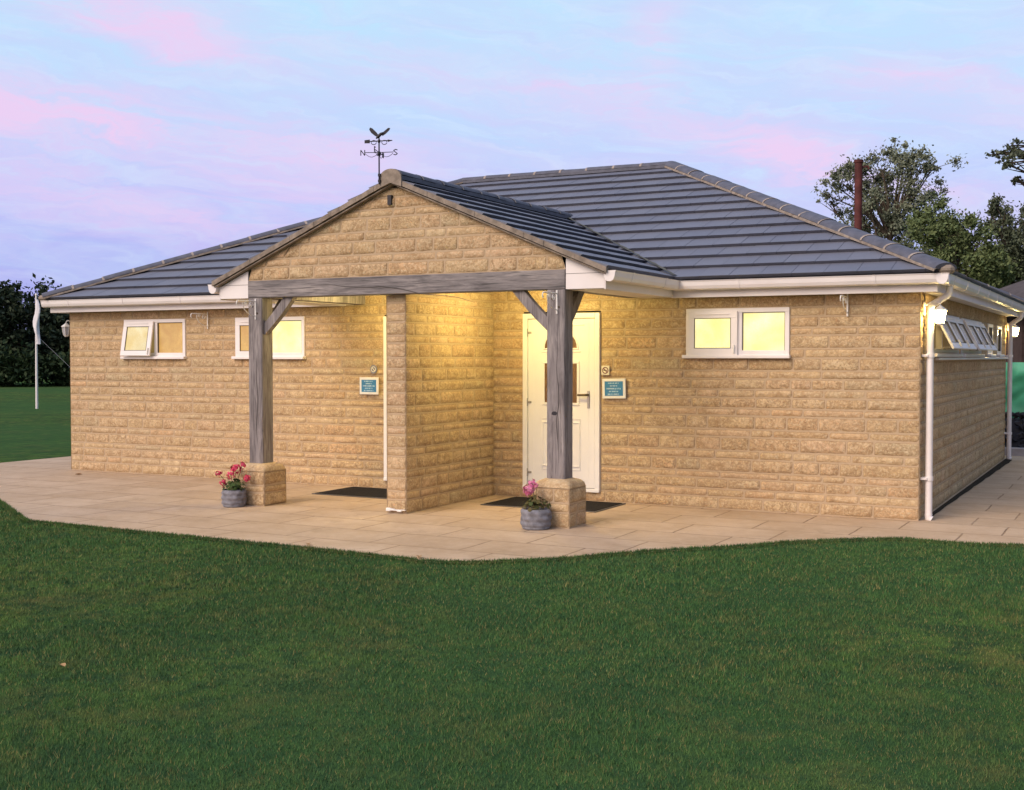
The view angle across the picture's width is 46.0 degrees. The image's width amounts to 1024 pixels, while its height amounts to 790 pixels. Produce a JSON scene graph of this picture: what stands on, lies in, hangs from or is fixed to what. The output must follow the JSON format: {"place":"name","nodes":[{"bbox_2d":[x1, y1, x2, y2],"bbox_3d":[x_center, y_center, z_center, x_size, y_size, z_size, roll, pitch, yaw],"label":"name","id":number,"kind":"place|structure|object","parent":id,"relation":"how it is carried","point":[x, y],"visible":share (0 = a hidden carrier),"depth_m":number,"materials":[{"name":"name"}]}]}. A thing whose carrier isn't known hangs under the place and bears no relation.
{"place":"outdoors","nodes":[
{"label":"outdoors","id":0,"kind":"place"},
{"bbox_2d":[0,376,1023,789],"bbox_3d":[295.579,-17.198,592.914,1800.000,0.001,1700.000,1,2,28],"label":"lawn","id":1,"kind":"structure","parent":0,"point":[28,430],"depth_m":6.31,"materials":[{"name":"green plant"}]},
{"bbox_2d":[0,333,30,385],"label":"tree","id":2,"kind":"object","parent":1,"relation":"on","point":[4,344],"visible":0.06,"depth_m":67.46,"materials":[{"name":"green plant"}]},
{"bbox_2d":[0,337,69,386],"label":"hedge","id":3,"kind":"object","parent":1,"relation":"on","point":[24,361],"visible":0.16,"depth_m":66.24,"materials":[{"name":"green plant"}]},
{"bbox_2d":[0,279,69,385],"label":"tree","id":4,"kind":"object","parent":1,"relation":"on","point":[12,305],"visible":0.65,"depth_m":67.95,"materials":[{"name":"green plant"}]},
{"bbox_2d":[18,273,69,384],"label":"tree","id":5,"kind":"object","parent":1,"relation":"on","point":[40,291],"visible":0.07,"depth_m":70.28,"materials":[{"name":"green plant"}]},
{"bbox_2d":[33,293,56,408],"bbox_3d":[-13.784,-1.393,38.500,3.056,3.703,0.188,0,2,1],"label":"flagpole","id":6,"kind":"object","parent":1,"relation":"on","point":[36,323],"visible":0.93,"depth_m":38.49,"materials":[{"name":"white metal"}]},
{"bbox_2d":[48,313,69,350],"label":"tree","id":7,"kind":"object","parent":1,"relation":"on","point":[67,337],"depth_m":69.80,"materials":[{"name":"green plant"}]},
{"bbox_2d":[854,159,869,229],"bbox_3d":[9.428,-2.851,32.641,0.410,6.983,0.242,-1,2,-17],"label":"rust red post","id":8,"kind":"object","parent":1,"relation":"on","point":[859,166],"visible":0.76,"depth_m":32.45,"materials":[{"name":"metal"}]},
{"bbox_2d":[811,136,968,253],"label":"airy tree","id":9,"kind":"object","parent":1,"relation":"on","point":[891,228],"visible":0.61,"depth_m":54.98,"materials":[{"name":"green plant"}]},
{"bbox_2d":[893,189,1023,288],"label":"bushy tree","id":10,"kind":"object","parent":1,"relation":"on","point":[944,236],"visible":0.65,"depth_m":48.01,"materials":[{"name":"green plant"}]},
{"bbox_2d":[976,193,1023,286],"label":"drooping tree","id":11,"kind":"object","parent":1,"relation":"on","point":[1011,235],"visible":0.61,"depth_m":50.98,"materials":[{"name":"green plant"}]},
{"bbox_2d":[978,280,1023,361],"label":"brown outbuilding","id":12,"kind":"structure","parent":1,"relation":"on","point":[1016,289],"depth_m":31.14,"materials":[{"name":"tile"}]},
{"bbox_2d":[0,455,1023,563],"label":"paving","id":13,"kind":"structure","parent":0,"point":[990,509],"depth_m":12.15,"materials":[{"name":"beige stone"}]},
{"bbox_2d":[215,461,250,507],"bbox_3d":[-3.076,0.977,13.284,0.341,0.502,0.292,-1,2,-31],"label":"flower pot","id":14,"kind":"object","parent":13,"relation":"on","point":[233,495],"visible":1,"depth_m":13.21,"materials":[{"name":"stone"}]},
{"bbox_2d":[312,486,386,498],"bbox_3d":[-1.566,1.181,14.510,1.450,0.015,0.860,1,2,28],"label":"doormat","id":15,"kind":"object","parent":13,"relation":"on","point":[369,492],"visible":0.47,"depth_m":14.51,"materials":[{"name":"black rubber"}]},
{"bbox_2d":[38,161,1023,528],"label":"stone building","id":16,"kind":"structure","parent":13,"relation":"on","point":[702,313],"depth_m":13.40,"materials":[{"name":"beige stone"}]},
{"bbox_2d":[61,320,69,336],"bbox_3d":[-6.515,-0.976,17.659,0.185,0.241,0.124,1,2,28],"label":"wall lantern","id":17,"kind":"object","parent":16,"relation":"attached to","point":[66,329],"depth_m":17.64,"materials":[{"name":"white paint"}]},
{"bbox_2d":[120,319,186,358],"bbox_3d":[-5.003,-0.777,16.781,1.185,0.554,0.215,1,2,28],"label":"window","id":18,"kind":"structure","parent":16,"relation":"in","point":[145,338],"depth_m":16.77,"materials":[{"name":"white plastic"}]},
{"bbox_2d":[190,312,207,328],"bbox_3d":[-4.200,-1.005,16.179,0.018,0.230,0.334,1,2,28],"label":"hanging basket bracket","id":19,"kind":"object","parent":16,"relation":"attached to","point":[199,315],"visible":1,"depth_m":16.23,"materials":[{"name":"white metal"}]},
{"bbox_2d":[236,299,255,319],"bbox_3d":[-2.922,-0.948,13.235,0.018,0.230,0.324,1,2,28],"label":"hanging basket bracket","id":20,"kind":"object","parent":16,"relation":"attached to","point":[246,301],"visible":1,"depth_m":13.28,"materials":[{"name":"white metal"}]},
{"bbox_2d":[231,316,305,358],"bbox_3d":[-3.196,-0.748,15.868,1.195,0.554,0.122,1,2,28],"label":"window","id":21,"kind":"structure","parent":16,"relation":"in","point":[289,335],"depth_m":15.77,"materials":[{"name":"white plastic"}]},
{"bbox_2d":[360,377,378,394],"bbox_3d":[-1.791,-0.114,15.116,0.285,0.215,0.020,1,2,28],"label":"notice sign","id":22,"kind":"object","parent":16,"relation":"attached to","point":[369,385],"visible":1,"depth_m":15.10,"materials":[{"name":"teal plastic"}]},
{"bbox_2d":[370,365,376,373],"bbox_3d":[-1.731,-0.322,15.084,0.100,0.109,0.010,1,2,28],"label":"no smoking sign","id":23,"kind":"object","parent":16,"relation":"attached to","point":[373,369],"visible":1,"depth_m":15.08,"materials":[{"name":"white plastic"}]},
{"bbox_2d":[360,128,397,183],"bbox_3d":[-1.372,-2.470,12.451,0.286,0.585,0.287,-1,2,-37],"label":"weather vane","id":24,"kind":"object","parent":16,"relation":"attached to","point":[378,136],"visible":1,"depth_m":12.44,"materials":[{"name":"black metal"}]},
{"bbox_2d":[542,290,557,313],"bbox_3d":[0.359,-0.894,11.515,0.018,0.230,0.324,1,2,28],"label":"hanging basket bracket","id":25,"kind":"object","parent":16,"relation":"attached to","point":[556,296],"visible":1,"depth_m":11.60,"materials":[{"name":"white metal"}]},
{"bbox_2d":[527,318,594,487],"bbox_3d":[0.552,0.092,13.899,0.862,1.936,0.112,1,2,28],"label":"door","id":26,"kind":"structure","parent":16,"relation":"in","point":[583,462],"depth_m":13.82,"materials":[{"name":"white plastic"}]},
{"bbox_2d":[601,366,609,374],"bbox_3d":[1.055,-0.278,13.622,0.100,0.105,0.010,1,2,28],"label":"no smoking sign","id":27,"kind":"object","parent":16,"relation":"attached to","point":[605,370],"visible":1,"depth_m":13.62,"materials":[{"name":"white plastic"}]},
{"bbox_2d":[602,379,625,398],"bbox_3d":[1.149,-0.072,13.574,0.285,0.225,0.020,0,2,28],"label":"notice sign","id":28,"kind":"object","parent":16,"relation":"attached to","point":[613,388],"visible":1,"depth_m":13.56,"materials":[{"name":"teal plastic"}]},
{"bbox_2d":[682,307,790,357],"bbox_3d":[2.405,-0.662,12.930,1.185,0.539,0.122,1,2,28],"label":"window","id":29,"kind":"structure","parent":16,"relation":"in","point":[716,332],"depth_m":12.90,"materials":[{"name":"white plastic"}]},
{"bbox_2d":[840,294,847,315],"bbox_3d":[3.362,-0.916,12.212,0.018,0.230,0.334,1,2,28],"label":"hanging basket bracket","id":30,"kind":"object","parent":16,"relation":"attached to","point":[845,300],"visible":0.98,"depth_m":12.27,"materials":[{"name":"white metal"}]},
{"bbox_2d":[923,301,947,324],"bbox_3d":[4.225,-0.817,12.022,0.228,0.242,0.124,1,2,28],"label":"wall lantern","id":31,"kind":"object","parent":16,"relation":"attached to","point":[940,311],"depth_m":11.98,"materials":[{"name":"white glass"}]},
{"bbox_2d":[934,315,976,356],"bbox_3d":[4.949,-0.664,13.531,0.304,0.474,2.045,1,2,28],"label":"window","id":32,"kind":"structure","parent":16,"relation":"in","point":[956,337],"depth_m":13.35,"materials":[{"name":"white plastic"}]},
{"bbox_2d":[960,318,997,356],"bbox_3d":[5.986,-0.726,15.504,0.304,0.474,2.045,1,2,28],"label":"window","id":33,"kind":"structure","parent":16,"relation":"in","point":[978,332],"depth_m":15.36,"materials":[{"name":"white plastic"}]},
{"bbox_2d":[987,324,995,356],"bbox_3d":[6.894,-0.787,17.398,0.122,0.474,0.645,1,2,28],"label":"window","id":34,"kind":"structure","parent":16,"relation":"in","point":[990,326],"depth_m":17.45,"materials":[{"name":"white plastic"}]},
{"bbox_2d":[996,325,1004,356],"bbox_3d":[7.452,-0.820,18.460,0.122,0.474,0.645,1,2,28],"label":"window","id":35,"kind":"structure","parent":16,"relation":"in","point":[999,328],"depth_m":18.60,"materials":[{"name":"white plastic"}]},
{"bbox_2d":[1007,323,1018,336],"bbox_3d":[8.060,-1.050,19.373,0.185,0.241,0.124,1,2,28],"label":"wall lantern","id":36,"kind":"object","parent":16,"relation":"attached to","point":[1015,330],"depth_m":19.33,"materials":[{"name":"white paint"}]},
{"bbox_2d":[520,479,551,529],"bbox_3d":[0.233,1.045,11.569,0.307,0.476,0.309,0,2,5],"label":"flower pot","id":37,"kind":"object","parent":13,"relation":"on","point":[534,516],"visible":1,"depth_m":11.48,"materials":[{"name":"stone"}]},
{"bbox_2d":[480,496,625,512],"bbox_3d":[0.462,1.215,13.446,1.400,0.015,0.840,1,2,28],"label":"doormat","id":38,"kind":"object","parent":13,"relation":"on","point":[591,506],"visible":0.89,"depth_m":13.38,"materials":[{"name":"black rubber"}]},
{"bbox_2d":[932,459,1011,515],"bbox_3d":[6.172,1.140,15.903,0.129,0.001,8.060,1,2,28],"label":"drain strip","id":39,"kind":"object","parent":13,"relation":"on","point":[1000,465],"visible":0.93,"depth_m":15.64,"materials":[{"name":"black metal"}]},
{"bbox_2d":[0,0,1023,306],"label":"sky","id":40,"kind":"structure","parent":0,"point":[134,133],"materials":[{"name":"blue"}]},
{"label":"gravel yard","id":41,"kind":"structure","parent":0,"visible":0},
{"bbox_2d":[984,137,1023,185],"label":"overhanging tree","id":42,"kind":"object","parent":41,"relation":"on","point":[1015,152],"visible":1,"depth_m":26.52,"materials":[{"name":"green plant"}]},
{"bbox_2d":[1005,362,1023,417],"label":"green sheeting screen","id":43,"kind":"object","parent":41,"relation":"on","point":[1017,386],"visible":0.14,"depth_m":21.23,"materials":[{"name":"plastic"}]},
{"bbox_2d":[1005,411,1023,447],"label":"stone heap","id":44,"kind":"object","parent":41,"relation":"on","point":[1017,438],"visible":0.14,"depth_m":20.60,"materials":[{"name":"black stone"}]},
{"bbox_2d":[1005,447,1023,455],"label":"concrete kerb","id":45,"kind":"structure","parent":41,"relation":"on","point":[1015,451],"depth_m":20.06,"materials":[{"name":"grey concrete"}]}
]}

